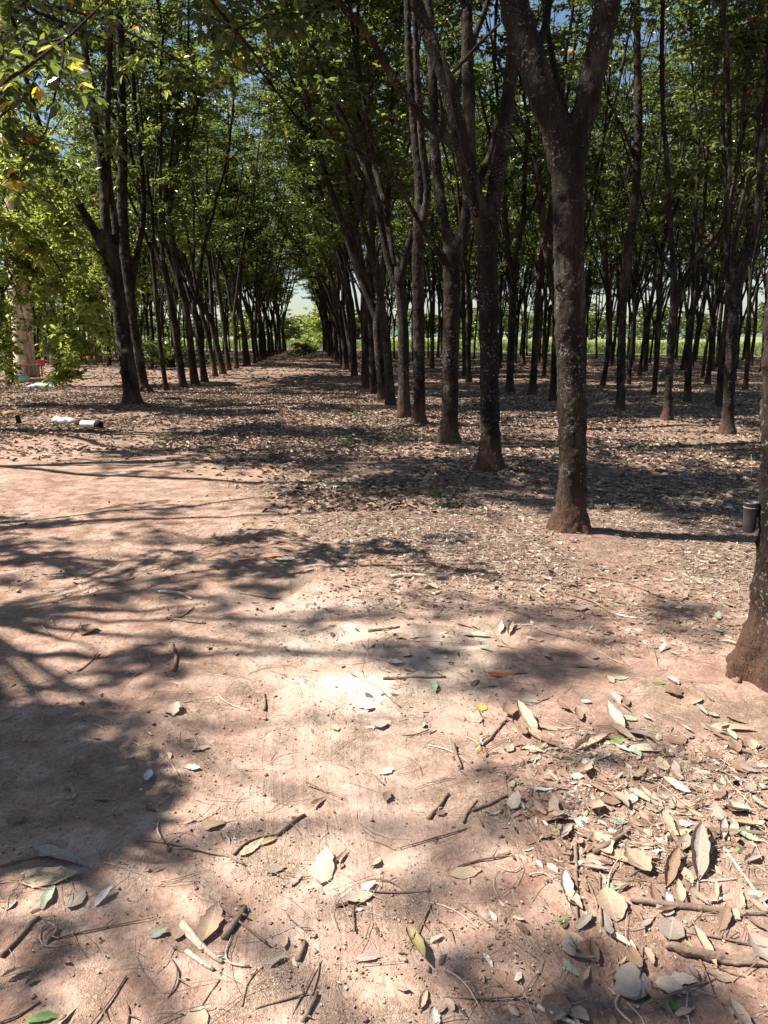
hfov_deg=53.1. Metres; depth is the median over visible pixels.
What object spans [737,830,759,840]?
fallen leaf
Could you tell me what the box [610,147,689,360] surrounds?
rubber tree
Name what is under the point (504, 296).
rubber tree
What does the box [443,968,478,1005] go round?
broken twig
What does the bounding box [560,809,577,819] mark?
fallen leaf
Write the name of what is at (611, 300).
rubber tree
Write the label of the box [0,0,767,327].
sky
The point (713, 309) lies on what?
rubber tree
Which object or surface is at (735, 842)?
fallen leaf
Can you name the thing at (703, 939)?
fallen leaf
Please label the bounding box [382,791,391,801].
fallen leaf
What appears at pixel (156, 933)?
fallen leaf
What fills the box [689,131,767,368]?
rubber tree
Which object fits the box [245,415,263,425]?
weed
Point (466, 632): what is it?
fallen leaf
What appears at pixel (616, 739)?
fallen leaf
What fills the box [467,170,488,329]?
rubber tree
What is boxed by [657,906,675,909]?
fallen leaf
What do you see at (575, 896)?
fallen leaf
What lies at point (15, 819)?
fallen leaf
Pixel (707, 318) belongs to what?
tree
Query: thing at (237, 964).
broken twig
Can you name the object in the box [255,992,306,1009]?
stick
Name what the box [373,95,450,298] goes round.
rubber tree
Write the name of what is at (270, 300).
rubber tree
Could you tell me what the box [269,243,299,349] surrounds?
rubber tree
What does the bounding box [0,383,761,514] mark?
leaf litter
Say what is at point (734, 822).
fallen leaf
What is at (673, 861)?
fallen leaf
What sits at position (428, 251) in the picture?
rubber tree
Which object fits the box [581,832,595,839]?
fallen leaf
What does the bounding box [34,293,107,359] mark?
shrub
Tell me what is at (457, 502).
weed
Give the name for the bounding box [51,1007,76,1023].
fallen leaf
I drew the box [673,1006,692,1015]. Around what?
fallen leaf
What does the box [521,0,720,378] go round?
rubber tree
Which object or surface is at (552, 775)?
fallen leaf
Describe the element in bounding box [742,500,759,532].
tapping cup
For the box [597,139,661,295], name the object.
rubber tree
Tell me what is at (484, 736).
broken twig
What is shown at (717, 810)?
fallen leaf
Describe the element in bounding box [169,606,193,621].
stick
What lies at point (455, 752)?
stick
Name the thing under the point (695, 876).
fallen leaf
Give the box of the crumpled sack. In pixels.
[52,416,76,423]
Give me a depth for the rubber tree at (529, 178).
34.03 m
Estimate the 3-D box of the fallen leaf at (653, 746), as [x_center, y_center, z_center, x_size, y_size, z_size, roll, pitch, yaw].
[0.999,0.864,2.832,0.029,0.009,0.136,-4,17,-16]
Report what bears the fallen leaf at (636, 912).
on the ground at (172, 904)
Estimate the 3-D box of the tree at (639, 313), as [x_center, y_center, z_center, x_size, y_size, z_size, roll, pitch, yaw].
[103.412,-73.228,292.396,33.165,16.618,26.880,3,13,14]
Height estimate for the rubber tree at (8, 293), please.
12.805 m
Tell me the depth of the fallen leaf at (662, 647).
3.77 m
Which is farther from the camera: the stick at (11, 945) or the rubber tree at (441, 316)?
the rubber tree at (441, 316)
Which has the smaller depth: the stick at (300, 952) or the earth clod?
the stick at (300, 952)
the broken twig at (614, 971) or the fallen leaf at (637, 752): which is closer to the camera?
the broken twig at (614, 971)
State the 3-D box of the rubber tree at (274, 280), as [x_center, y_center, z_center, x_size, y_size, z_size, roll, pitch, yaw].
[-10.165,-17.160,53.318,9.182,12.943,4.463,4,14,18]
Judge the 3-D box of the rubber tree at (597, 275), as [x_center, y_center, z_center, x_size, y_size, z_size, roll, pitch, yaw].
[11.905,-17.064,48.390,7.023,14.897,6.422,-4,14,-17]
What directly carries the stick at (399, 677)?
on the ground at (172, 904)
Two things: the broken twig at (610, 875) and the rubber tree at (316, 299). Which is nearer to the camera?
the broken twig at (610, 875)
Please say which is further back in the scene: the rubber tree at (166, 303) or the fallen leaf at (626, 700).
the rubber tree at (166, 303)
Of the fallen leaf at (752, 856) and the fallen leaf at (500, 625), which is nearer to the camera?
the fallen leaf at (752, 856)
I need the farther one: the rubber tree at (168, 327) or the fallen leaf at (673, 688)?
the rubber tree at (168, 327)
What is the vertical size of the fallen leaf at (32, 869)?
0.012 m
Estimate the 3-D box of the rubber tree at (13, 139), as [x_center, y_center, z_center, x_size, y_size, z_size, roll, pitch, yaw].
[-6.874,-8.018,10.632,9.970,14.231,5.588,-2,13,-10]
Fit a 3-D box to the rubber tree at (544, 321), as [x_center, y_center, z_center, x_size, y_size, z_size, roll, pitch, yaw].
[8.231,-14.945,38.656,6.011,15.124,8.139,-10,16,-37]
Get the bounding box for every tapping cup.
[659,370,664,378]
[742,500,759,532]
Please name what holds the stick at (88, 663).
on the ground at (172, 904)
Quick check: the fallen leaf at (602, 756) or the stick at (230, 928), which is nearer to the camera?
the stick at (230, 928)
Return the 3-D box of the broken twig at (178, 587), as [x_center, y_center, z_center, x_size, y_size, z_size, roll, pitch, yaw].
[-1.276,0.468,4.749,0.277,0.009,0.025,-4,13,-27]
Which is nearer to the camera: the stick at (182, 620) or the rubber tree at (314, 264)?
the stick at (182, 620)
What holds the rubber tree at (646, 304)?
on the ground at (172, 904)
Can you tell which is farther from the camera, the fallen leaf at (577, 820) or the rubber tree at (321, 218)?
the rubber tree at (321, 218)
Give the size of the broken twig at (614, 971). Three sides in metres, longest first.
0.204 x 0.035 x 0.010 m
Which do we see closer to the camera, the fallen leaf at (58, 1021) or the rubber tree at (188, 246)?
the fallen leaf at (58, 1021)
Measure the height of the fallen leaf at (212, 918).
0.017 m
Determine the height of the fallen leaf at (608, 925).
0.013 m
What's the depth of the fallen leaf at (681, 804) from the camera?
2.50 m
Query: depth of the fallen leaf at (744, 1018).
1.74 m
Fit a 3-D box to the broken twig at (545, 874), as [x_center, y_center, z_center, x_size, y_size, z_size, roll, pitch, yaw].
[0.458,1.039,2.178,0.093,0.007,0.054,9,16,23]
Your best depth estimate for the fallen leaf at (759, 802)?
2.47 m
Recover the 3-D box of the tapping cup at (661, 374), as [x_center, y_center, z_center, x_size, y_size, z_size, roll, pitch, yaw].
[8.061,-3.986,22.272,0.180,0.260,0.180,0,13,0]
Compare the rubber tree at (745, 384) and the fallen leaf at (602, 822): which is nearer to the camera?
the fallen leaf at (602, 822)
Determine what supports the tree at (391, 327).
on the grass field
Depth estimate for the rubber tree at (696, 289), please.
16.89 m
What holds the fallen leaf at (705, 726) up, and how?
on the ground at (172, 904)
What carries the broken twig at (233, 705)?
on the ground at (172, 904)
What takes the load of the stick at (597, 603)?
on the ground at (172, 904)
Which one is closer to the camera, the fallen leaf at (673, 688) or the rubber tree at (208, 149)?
the fallen leaf at (673, 688)
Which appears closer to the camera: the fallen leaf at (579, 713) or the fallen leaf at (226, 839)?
the fallen leaf at (226, 839)
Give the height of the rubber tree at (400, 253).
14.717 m
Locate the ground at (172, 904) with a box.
[0,348,767,1023]
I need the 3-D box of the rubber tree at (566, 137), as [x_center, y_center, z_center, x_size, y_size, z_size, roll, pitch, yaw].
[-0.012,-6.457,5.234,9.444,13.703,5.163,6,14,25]
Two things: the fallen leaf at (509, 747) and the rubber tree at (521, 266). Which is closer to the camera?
the fallen leaf at (509, 747)
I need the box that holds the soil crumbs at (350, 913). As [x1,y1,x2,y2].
[0,501,760,1023]
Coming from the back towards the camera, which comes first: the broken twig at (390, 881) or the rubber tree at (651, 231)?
the rubber tree at (651, 231)
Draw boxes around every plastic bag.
[13,374,29,383]
[28,383,55,387]
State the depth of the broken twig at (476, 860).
2.27 m
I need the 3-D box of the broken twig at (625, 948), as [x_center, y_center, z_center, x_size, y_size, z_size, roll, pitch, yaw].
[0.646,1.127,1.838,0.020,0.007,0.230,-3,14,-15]
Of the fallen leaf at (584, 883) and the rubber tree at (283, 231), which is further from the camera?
the rubber tree at (283, 231)
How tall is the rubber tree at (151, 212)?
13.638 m
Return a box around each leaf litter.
[0,350,762,390]
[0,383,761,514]
[0,477,767,1023]
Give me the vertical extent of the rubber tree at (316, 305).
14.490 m
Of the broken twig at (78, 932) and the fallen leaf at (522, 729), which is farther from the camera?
the fallen leaf at (522, 729)
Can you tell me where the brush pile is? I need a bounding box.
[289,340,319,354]
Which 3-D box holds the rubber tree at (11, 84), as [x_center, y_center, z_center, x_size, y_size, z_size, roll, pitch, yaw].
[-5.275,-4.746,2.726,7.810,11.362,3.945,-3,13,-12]
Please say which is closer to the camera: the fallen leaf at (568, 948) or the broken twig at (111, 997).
the broken twig at (111, 997)
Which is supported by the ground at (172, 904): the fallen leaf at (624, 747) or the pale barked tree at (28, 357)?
the pale barked tree at (28, 357)
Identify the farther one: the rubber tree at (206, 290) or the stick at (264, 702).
the rubber tree at (206, 290)
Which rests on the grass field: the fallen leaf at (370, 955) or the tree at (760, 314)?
the tree at (760, 314)
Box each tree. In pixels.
[0,0,107,218]
[0,0,143,404]
[0,0,165,73]
[0,0,237,109]
[0,0,253,207]
[0,1,39,377]
[0,1,161,384]
[0,1,261,381]
[0,69,114,388]
[0,102,101,366]
[0,116,49,363]
[0,138,52,359]
[0,142,58,363]
[0,167,48,352]
[2,138,111,326]
[2,148,71,359]
[18,108,133,361]
[22,0,247,384]
[24,118,135,365]
[28,0,209,390]
[28,0,234,373]
[29,136,87,358]
[43,98,148,289]
[53,117,138,358]
[55,123,149,280]
[57,100,153,274]
[59,0,263,387]
[59,4,220,376]
[65,149,116,357]
[79,160,115,359]
[84,168,158,343]
[89,100,248,343]
[94,306,182,334]
[115,0,153,392]
[115,124,216,362]
[128,201,166,306]
[129,115,212,307]
[129,227,149,341]
[130,214,161,342]
[130,230,174,313]
[130,240,157,334]
[136,270,158,327]
[138,0,272,369]
[138,291,148,350]
[142,0,414,399]
[142,128,244,338]
[143,103,298,366]
[144,90,218,359]
[145,317,168,334]
[150,313,205,339]
[151,65,255,364]
[160,243,199,300]
[162,284,167,339]
[163,0,476,443]
[163,75,288,368]
[164,294,178,349]
[173,294,191,346]
[174,193,199,351]
[176,190,294,357]
[183,64,291,362]
[183,120,287,361]
[183,179,246,354]
[184,190,238,319]
[190,172,219,345]
[193,313,227,338]
[194,190,223,340]
[196,238,221,340]
[199,256,246,352]
[209,258,242,318]
[210,162,279,358]
[213,283,232,351]
[214,0,498,417]
[215,304,263,339]
[216,89,287,358]
[216,258,233,353]
[217,7,459,379]
[221,269,243,330]
[223,130,292,360]
[224,5,422,375]
[229,194,289,354]
[229,311,276,338]
[231,284,243,350]
[234,0,482,377]
[239,155,286,356]
[239,167,331,354]
[241,150,356,362]
[244,198,279,355]
[252,0,413,404]
[257,103,353,367]
[257,212,286,353]
[258,196,296,355]
[259,46,366,359]
[259,185,350,361]
[260,87,343,365]
[261,0,408,388]
[262,187,298,352]
[264,309,311,340]
[265,193,298,354]
[265,223,287,351]
[265,242,283,352]
[267,240,298,350]
[269,219,300,351]
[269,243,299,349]
[269,250,292,350]
[271,191,362,357]
[272,0,364,372]
[273,25,347,369]
[273,164,331,357]
[274,0,482,393]
[278,155,336,359]
[278,166,340,358]
[280,176,327,344]
[283,160,353,309]
[283,213,327,315]
[284,239,326,351]
[286,314,321,340]
[288,203,327,353]
[290,249,323,350]
[295,248,326,340]
[295,303,328,335]
[299,269,329,354]
[313,296,324,351]
[313,317,360,339]
[314,308,360,335]
[335,0,517,472]
[356,0,540,381]
[360,202,408,345]
[361,212,434,358]
[363,241,400,322]
[364,220,408,302]
[365,232,397,329]
[367,189,431,316]
[372,171,446,360]
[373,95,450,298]
[374,33,521,368]
[376,85,454,344]
[376,211,406,317]
[389,310,440,338]
[391,60,501,271]
[392,46,501,305]
[393,215,450,356]
[393,303,440,339]
[395,125,467,284]
[395,187,455,309]
[398,134,476,302]
[400,195,450,350]
[400,220,442,356]
[404,0,431,423]
[404,194,519,297]
[420,0,575,371]
[425,313,473,337]
[426,81,532,282]
[428,32,536,375]
[433,0,595,391]
[436,0,632,395]
[437,48,539,320]
[440,306,441,352]
[441,88,513,279]
[442,88,528,367]
[443,176,477,298]
[444,144,518,282]
[446,140,530,361]
[448,0,673,400]
[451,5,659,375]
[459,93,548,369]
[459,307,478,338]
[465,259,477,358]
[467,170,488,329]
[471,300,533,340]
[478,100,597,355]
[497,93,660,277]
[498,136,540,363]
[498,177,531,302]
[498,207,516,330]
[498,210,524,314]
[499,0,620,534]
[503,131,540,348]
[503,153,548,364]
[503,321,532,336]
[510,210,543,354]
[513,209,548,310]
[513,224,534,354]
[514,202,553,326]
[515,87,656,319]
[518,38,643,365]
[519,312,542,338]
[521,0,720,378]
[521,171,549,359]
[521,306,551,339]
[531,0,656,411]
[533,0,697,385]
[538,0,698,275]
[543,137,647,365]
[546,0,765,394]
[566,0,757,383]
[570,12,752,375]
[584,66,697,368]
[584,105,670,366]
[584,160,646,285]
[584,227,614,277]
[586,296,615,339]
[586,311,630,338]
[587,218,646,357]
[588,108,678,360]
[588,320,614,338]
[593,131,672,299]
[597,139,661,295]
[598,154,686,312]
[598,164,711,362]
[601,143,655,362]
[603,68,732,366]
[609,220,647,357]
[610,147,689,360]
[612,297,699,339]
[614,0,767,389]
[619,0,767,384]
[626,52,739,369]
[626,181,674,358]
[627,318,664,336]
[630,304,678,339]
[632,52,749,371]
[641,160,718,311]
[645,0,767,401]
[647,2,767,380]
[647,139,701,355]
[648,69,749,371]
[649,27,767,306]
[649,177,718,361]
[659,0,767,420]
[663,315,700,338]
[664,158,753,355]
[667,197,708,357]
[673,19,765,377]
[679,308,722,338]
[682,97,751,365]
[684,134,765,366]
[685,0,767,434]
[685,206,735,359]
[687,0,758,112]
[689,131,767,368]
[691,0,767,405]
[695,321,721,337]
[696,185,749,353]
[698,106,767,370]
[704,130,750,284]
[708,236,724,319]
[714,12,767,231]
[725,270,767,692]
[738,112,766,365]
[739,316,761,335]
[740,231,764,359]
[743,300,763,334]
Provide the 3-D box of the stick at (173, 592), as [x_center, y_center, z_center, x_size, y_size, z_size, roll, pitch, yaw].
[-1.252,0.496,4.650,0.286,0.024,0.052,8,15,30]
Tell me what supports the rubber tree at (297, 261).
on the ground at (172, 904)
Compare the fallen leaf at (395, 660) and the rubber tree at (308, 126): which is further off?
the rubber tree at (308, 126)
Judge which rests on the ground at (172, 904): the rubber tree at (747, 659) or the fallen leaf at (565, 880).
the rubber tree at (747, 659)
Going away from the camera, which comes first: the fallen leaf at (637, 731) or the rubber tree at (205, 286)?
the fallen leaf at (637, 731)
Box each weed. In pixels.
[150,432,171,443]
[202,438,228,451]
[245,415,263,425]
[259,441,281,458]
[334,434,356,446]
[383,426,405,441]
[427,485,464,504]
[550,446,558,458]
[586,432,605,442]
[634,436,662,452]
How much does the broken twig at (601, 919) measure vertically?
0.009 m
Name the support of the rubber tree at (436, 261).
on the ground at (172, 904)
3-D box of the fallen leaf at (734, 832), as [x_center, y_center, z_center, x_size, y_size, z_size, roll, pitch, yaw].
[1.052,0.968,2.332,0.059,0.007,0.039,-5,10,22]
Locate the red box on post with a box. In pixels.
[36,360,44,376]
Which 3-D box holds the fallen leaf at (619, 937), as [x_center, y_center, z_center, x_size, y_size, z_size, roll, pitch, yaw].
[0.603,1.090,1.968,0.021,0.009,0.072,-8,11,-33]
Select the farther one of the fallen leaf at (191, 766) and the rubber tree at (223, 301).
the rubber tree at (223, 301)
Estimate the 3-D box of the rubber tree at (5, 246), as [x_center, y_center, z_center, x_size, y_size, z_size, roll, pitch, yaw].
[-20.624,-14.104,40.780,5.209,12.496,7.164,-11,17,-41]
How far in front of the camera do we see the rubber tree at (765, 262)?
32.82 m
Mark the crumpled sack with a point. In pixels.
(57, 419)
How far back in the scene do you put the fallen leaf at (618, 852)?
2.26 m
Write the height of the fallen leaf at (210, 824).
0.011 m
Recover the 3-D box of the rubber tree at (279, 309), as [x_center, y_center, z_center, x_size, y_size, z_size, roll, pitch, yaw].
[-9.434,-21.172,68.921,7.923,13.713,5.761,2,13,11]
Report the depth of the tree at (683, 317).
392.59 m
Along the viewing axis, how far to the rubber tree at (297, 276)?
75.99 m
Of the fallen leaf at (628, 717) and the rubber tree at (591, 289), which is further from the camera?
the rubber tree at (591, 289)
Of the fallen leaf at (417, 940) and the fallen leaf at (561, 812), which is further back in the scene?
the fallen leaf at (561, 812)
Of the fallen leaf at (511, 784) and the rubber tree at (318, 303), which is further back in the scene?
the rubber tree at (318, 303)
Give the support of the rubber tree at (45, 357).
on the ground at (172, 904)
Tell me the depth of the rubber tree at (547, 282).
36.73 m
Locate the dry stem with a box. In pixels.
[695,556,711,572]
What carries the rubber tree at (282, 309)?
on the ground at (172, 904)
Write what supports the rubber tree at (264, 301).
on the ground at (172, 904)
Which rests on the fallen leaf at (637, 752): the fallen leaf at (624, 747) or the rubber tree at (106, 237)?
the fallen leaf at (624, 747)
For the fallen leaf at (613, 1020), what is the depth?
1.74 m
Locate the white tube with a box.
[80,420,103,427]
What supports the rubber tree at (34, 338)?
on the ground at (172, 904)
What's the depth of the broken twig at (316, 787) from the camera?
2.63 m
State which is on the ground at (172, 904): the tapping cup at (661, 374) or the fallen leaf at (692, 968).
the fallen leaf at (692, 968)
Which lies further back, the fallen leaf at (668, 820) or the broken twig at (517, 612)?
the broken twig at (517, 612)
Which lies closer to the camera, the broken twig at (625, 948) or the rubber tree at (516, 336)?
the broken twig at (625, 948)
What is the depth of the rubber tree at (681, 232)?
40.88 m
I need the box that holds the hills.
[142,323,761,336]
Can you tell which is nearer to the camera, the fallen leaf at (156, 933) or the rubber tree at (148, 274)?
the fallen leaf at (156, 933)
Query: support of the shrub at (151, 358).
on the ground at (172, 904)
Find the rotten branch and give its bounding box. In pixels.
[663,940,767,967]
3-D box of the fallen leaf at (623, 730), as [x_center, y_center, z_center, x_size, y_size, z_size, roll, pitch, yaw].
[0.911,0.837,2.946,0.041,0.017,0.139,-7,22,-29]
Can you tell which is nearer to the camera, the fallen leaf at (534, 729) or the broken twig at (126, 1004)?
the broken twig at (126, 1004)
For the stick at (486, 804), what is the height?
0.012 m
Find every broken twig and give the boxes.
[0,1000,40,1023]
[30,926,59,946]
[38,921,58,947]
[46,917,152,940]
[90,975,126,1023]
[121,997,138,1023]
[152,814,162,839]
[156,585,197,589]
[166,956,184,999]
[205,893,267,943]
[213,935,249,966]
[218,694,249,710]
[291,957,319,1016]
[303,780,331,794]
[347,902,354,931]
[366,877,405,892]
[378,686,400,706]
[397,826,471,848]
[398,729,428,737]
[405,901,432,947]
[423,901,476,926]
[428,744,466,760]
[436,919,455,940]
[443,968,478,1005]
[443,994,522,1005]
[453,970,475,994]
[457,850,510,866]
[459,902,536,957]
[480,731,490,744]
[490,975,536,1011]
[496,865,520,872]
[498,607,539,619]
[529,872,559,889]
[592,869,602,926]
[600,856,619,914]
[607,950,647,976]
[608,987,632,1023]
[624,755,677,757]
[624,947,679,1023]
[647,972,716,1003]
[684,931,767,947]
[684,991,690,1023]
[698,958,716,997]
[715,965,744,977]
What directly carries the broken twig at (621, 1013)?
on the ground at (172, 904)
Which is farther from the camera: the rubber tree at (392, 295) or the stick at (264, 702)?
the rubber tree at (392, 295)
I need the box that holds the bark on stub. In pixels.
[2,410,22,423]
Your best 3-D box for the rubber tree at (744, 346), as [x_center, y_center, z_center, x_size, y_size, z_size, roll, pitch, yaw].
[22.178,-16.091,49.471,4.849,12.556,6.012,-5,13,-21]
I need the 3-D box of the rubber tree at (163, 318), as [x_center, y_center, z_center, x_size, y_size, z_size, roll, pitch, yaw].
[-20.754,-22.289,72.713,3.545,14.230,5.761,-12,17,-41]
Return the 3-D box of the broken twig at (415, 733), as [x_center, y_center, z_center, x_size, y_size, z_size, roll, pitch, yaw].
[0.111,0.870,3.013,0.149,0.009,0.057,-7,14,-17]
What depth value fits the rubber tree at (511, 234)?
30.28 m
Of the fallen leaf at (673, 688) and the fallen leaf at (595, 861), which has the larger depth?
the fallen leaf at (673, 688)
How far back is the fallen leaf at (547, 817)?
2.44 m
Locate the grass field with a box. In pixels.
[39,337,761,356]
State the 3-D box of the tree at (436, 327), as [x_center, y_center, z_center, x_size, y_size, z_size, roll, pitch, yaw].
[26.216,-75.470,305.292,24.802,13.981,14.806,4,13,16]
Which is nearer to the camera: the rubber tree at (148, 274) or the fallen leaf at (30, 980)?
the fallen leaf at (30, 980)
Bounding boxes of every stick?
[0,855,38,867]
[0,915,39,957]
[76,651,98,671]
[135,837,245,864]
[158,589,192,599]
[166,616,205,623]
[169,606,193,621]
[171,642,177,671]
[179,924,210,957]
[180,920,223,963]
[184,948,213,970]
[201,979,219,1004]
[221,904,247,940]
[232,834,275,854]
[237,591,280,598]
[241,968,257,1006]
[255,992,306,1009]
[263,692,266,710]
[275,813,305,835]
[295,938,306,961]
[300,991,318,1022]
[311,962,319,995]
[358,558,505,565]
[361,889,429,893]
[368,626,399,631]
[383,674,445,679]
[391,572,427,577]
[426,792,449,819]
[451,742,461,769]
[462,800,477,822]
[472,794,506,810]
[474,718,507,747]
[531,576,614,616]
[536,1004,582,1023]
[537,628,572,639]
[574,833,581,924]
[583,875,599,918]
[592,828,631,853]
[595,576,659,596]
[630,894,767,915]
[690,826,767,835]
[698,876,737,881]
[722,740,767,758]
[723,847,767,907]
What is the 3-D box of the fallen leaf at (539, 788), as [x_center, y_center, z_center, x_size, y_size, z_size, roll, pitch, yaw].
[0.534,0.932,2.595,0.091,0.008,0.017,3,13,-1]
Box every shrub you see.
[2,291,94,358]
[33,291,114,357]
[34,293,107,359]
[42,332,119,364]
[141,335,169,369]
[141,336,217,366]
[288,346,305,356]
[295,333,318,347]
[310,331,322,346]
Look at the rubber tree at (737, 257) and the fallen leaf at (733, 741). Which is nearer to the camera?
the fallen leaf at (733, 741)
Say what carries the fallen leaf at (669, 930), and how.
on the ground at (172, 904)
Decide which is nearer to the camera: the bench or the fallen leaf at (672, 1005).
the fallen leaf at (672, 1005)
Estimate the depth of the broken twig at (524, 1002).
1.82 m
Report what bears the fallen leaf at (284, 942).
on the ground at (172, 904)
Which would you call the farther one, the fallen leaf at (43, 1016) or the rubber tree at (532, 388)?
the rubber tree at (532, 388)
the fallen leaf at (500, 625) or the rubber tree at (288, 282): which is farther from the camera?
the rubber tree at (288, 282)
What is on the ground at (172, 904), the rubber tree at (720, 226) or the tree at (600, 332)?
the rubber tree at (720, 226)
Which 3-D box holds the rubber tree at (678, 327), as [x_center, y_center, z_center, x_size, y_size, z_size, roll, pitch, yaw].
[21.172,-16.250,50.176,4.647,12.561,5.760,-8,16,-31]
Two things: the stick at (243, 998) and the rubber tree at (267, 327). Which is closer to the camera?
the stick at (243, 998)
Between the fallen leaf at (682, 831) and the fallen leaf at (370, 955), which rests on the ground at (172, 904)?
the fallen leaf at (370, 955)
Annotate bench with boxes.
[18,364,42,377]
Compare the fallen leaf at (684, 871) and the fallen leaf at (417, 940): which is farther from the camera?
the fallen leaf at (684, 871)
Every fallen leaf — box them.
[1,966,28,976]
[7,812,24,822]
[18,866,77,886]
[21,867,42,875]
[25,977,38,983]
[26,1011,58,1022]
[32,844,87,865]
[40,884,54,908]
[43,924,58,940]
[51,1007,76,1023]
[61,957,69,962]
[65,889,85,907]
[77,622,97,634]
[94,886,111,905]
[143,768,152,779]
[149,927,167,937]
[166,701,179,715]
[171,923,184,940]
[181,1006,207,1023]
[185,764,199,769]
[189,745,208,750]
[195,902,223,946]
[202,819,223,829]
[220,828,229,846]
[236,837,263,856]
[256,836,277,845]
[265,954,284,964]
[267,865,285,871]
[274,557,293,560]
[281,935,287,946]
[288,873,300,883]
[310,796,324,803]
[311,845,333,888]
[331,724,339,729]
[335,848,346,861]
[339,888,371,901]
[354,951,381,960]
[361,880,375,890]
[370,856,380,864]
[371,717,386,726]
[378,767,392,774]
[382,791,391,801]
[386,658,401,662]
[401,664,413,671]
[406,925,425,957]
[418,989,427,1008]
[427,582,437,588]
[429,679,437,691]
[430,935,442,941]
[430,1007,439,1023]
[435,810,445,814]
[450,866,481,878]
[463,630,471,635]
[470,631,493,637]
[475,703,486,710]
[478,645,492,651]
[488,671,517,676]
[497,619,503,631]
[501,701,516,715]
[505,744,513,751]
[506,789,520,808]
[507,621,513,635]
[507,780,514,786]
[517,699,536,731]
[518,692,539,704]
[519,724,527,733]
[521,697,536,701]
[524,746,545,752]
[524,757,534,760]
[525,726,540,739]
[527,721,576,729]
[530,786,553,789]
[531,732,564,749]
[532,797,548,814]
[539,742,547,747]
[540,814,560,821]
[542,992,570,1022]
[543,650,549,656]
[545,809,565,817]
[546,769,558,781]
[548,794,559,823]
[548,824,561,832]
[548,1006,571,1021]
[557,922,576,947]
[558,701,569,708]
[558,954,588,980]
[559,823,572,837]
[559,883,582,908]
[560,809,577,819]
[560,870,574,906]
[562,938,575,955]
[564,952,594,957]
[568,731,610,751]
[569,1003,579,1023]
[570,1006,588,1020]
[573,605,586,609]
[573,815,587,826]
[574,707,583,718]
[575,837,582,842]
[576,913,592,928]
[577,730,589,734]
[579,967,588,982]
[581,758,593,764]
[581,761,592,770]
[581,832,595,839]
[581,878,588,890]
[582,863,609,869]
[585,780,609,793]
[585,798,604,807]
[585,845,663,873]
[586,840,598,851]
[588,859,612,864]
[589,937,599,963]
[590,829,614,853]
[592,751,609,760]
[596,819,608,827]
[596,887,626,925]
[598,908,613,936]
[599,883,626,889]
[601,794,621,804]
[606,675,614,682]
[606,700,624,726]
[609,689,620,704]
[609,817,628,823]
[610,736,623,744]
[610,1014,616,1023]
[611,741,632,751]
[611,932,630,946]
[612,612,639,617]
[612,724,635,740]
[612,791,628,806]
[613,676,627,679]
[618,884,629,889]
[623,696,629,705]
[623,715,636,719]
[623,844,651,870]
[624,790,634,801]
[628,788,649,801]
[628,944,642,970]
[629,729,651,737]
[629,743,665,751]
[629,792,637,802]
[629,939,635,950]
[630,903,642,921]
[631,766,645,776]
[632,749,641,756]
[637,914,654,926]
[641,786,656,799]
[642,947,654,963]
[646,738,665,755]
[646,793,663,812]
[646,988,673,1016]
[647,798,661,805]
[650,881,662,905]
[651,975,685,993]
[654,922,694,946]
[655,756,669,770]
[655,994,679,1009]
[656,791,675,803]
[656,904,674,917]
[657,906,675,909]
[657,916,684,939]
[659,640,665,651]
[660,774,690,791]
[662,805,675,831]
[663,827,690,834]
[663,845,680,892]
[664,674,678,683]
[664,683,682,694]
[666,798,699,808]
[667,734,686,743]
[668,797,675,807]
[669,768,683,778]
[669,829,682,852]
[671,760,681,780]
[671,971,697,985]
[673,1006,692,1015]
[674,878,685,904]
[678,832,690,851]
[679,820,693,826]
[680,590,687,597]
[681,865,693,883]
[685,874,700,879]
[686,959,697,976]
[691,698,701,703]
[691,820,709,889]
[691,918,716,966]
[692,887,708,903]
[696,704,707,714]
[697,721,726,732]
[704,723,727,739]
[706,751,722,757]
[707,897,722,900]
[709,845,714,854]
[710,791,725,798]
[711,722,758,731]
[712,801,724,823]
[712,806,727,819]
[713,946,726,953]
[713,971,738,981]
[714,611,721,619]
[714,877,718,901]
[718,799,751,809]
[718,905,731,932]
[720,817,727,840]
[722,712,744,722]
[725,827,739,834]
[726,729,737,740]
[726,801,743,811]
[726,992,752,1023]
[727,1006,736,1013]
[728,737,741,751]
[728,817,761,825]
[729,813,767,819]
[729,823,739,835]
[730,757,748,772]
[730,817,738,828]
[731,908,739,919]
[733,835,739,847]
[734,759,761,771]
[736,889,745,915]
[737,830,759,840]
[741,853,762,861]
[744,822,749,834]
[745,781,756,792]
[745,928,767,960]
[746,915,764,927]
[747,739,757,748]
[747,895,767,915]
[750,744,759,761]
[750,797,767,806]
[759,812,764,829]
[759,896,767,901]
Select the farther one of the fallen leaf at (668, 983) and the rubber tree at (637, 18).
the rubber tree at (637, 18)
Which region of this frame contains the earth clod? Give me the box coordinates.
[732,676,740,682]
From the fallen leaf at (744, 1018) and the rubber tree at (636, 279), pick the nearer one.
the fallen leaf at (744, 1018)
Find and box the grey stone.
[615,962,652,999]
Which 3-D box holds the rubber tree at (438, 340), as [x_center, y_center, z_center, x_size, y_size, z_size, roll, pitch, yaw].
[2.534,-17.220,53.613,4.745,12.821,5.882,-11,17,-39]
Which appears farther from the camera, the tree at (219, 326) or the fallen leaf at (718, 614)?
the tree at (219, 326)

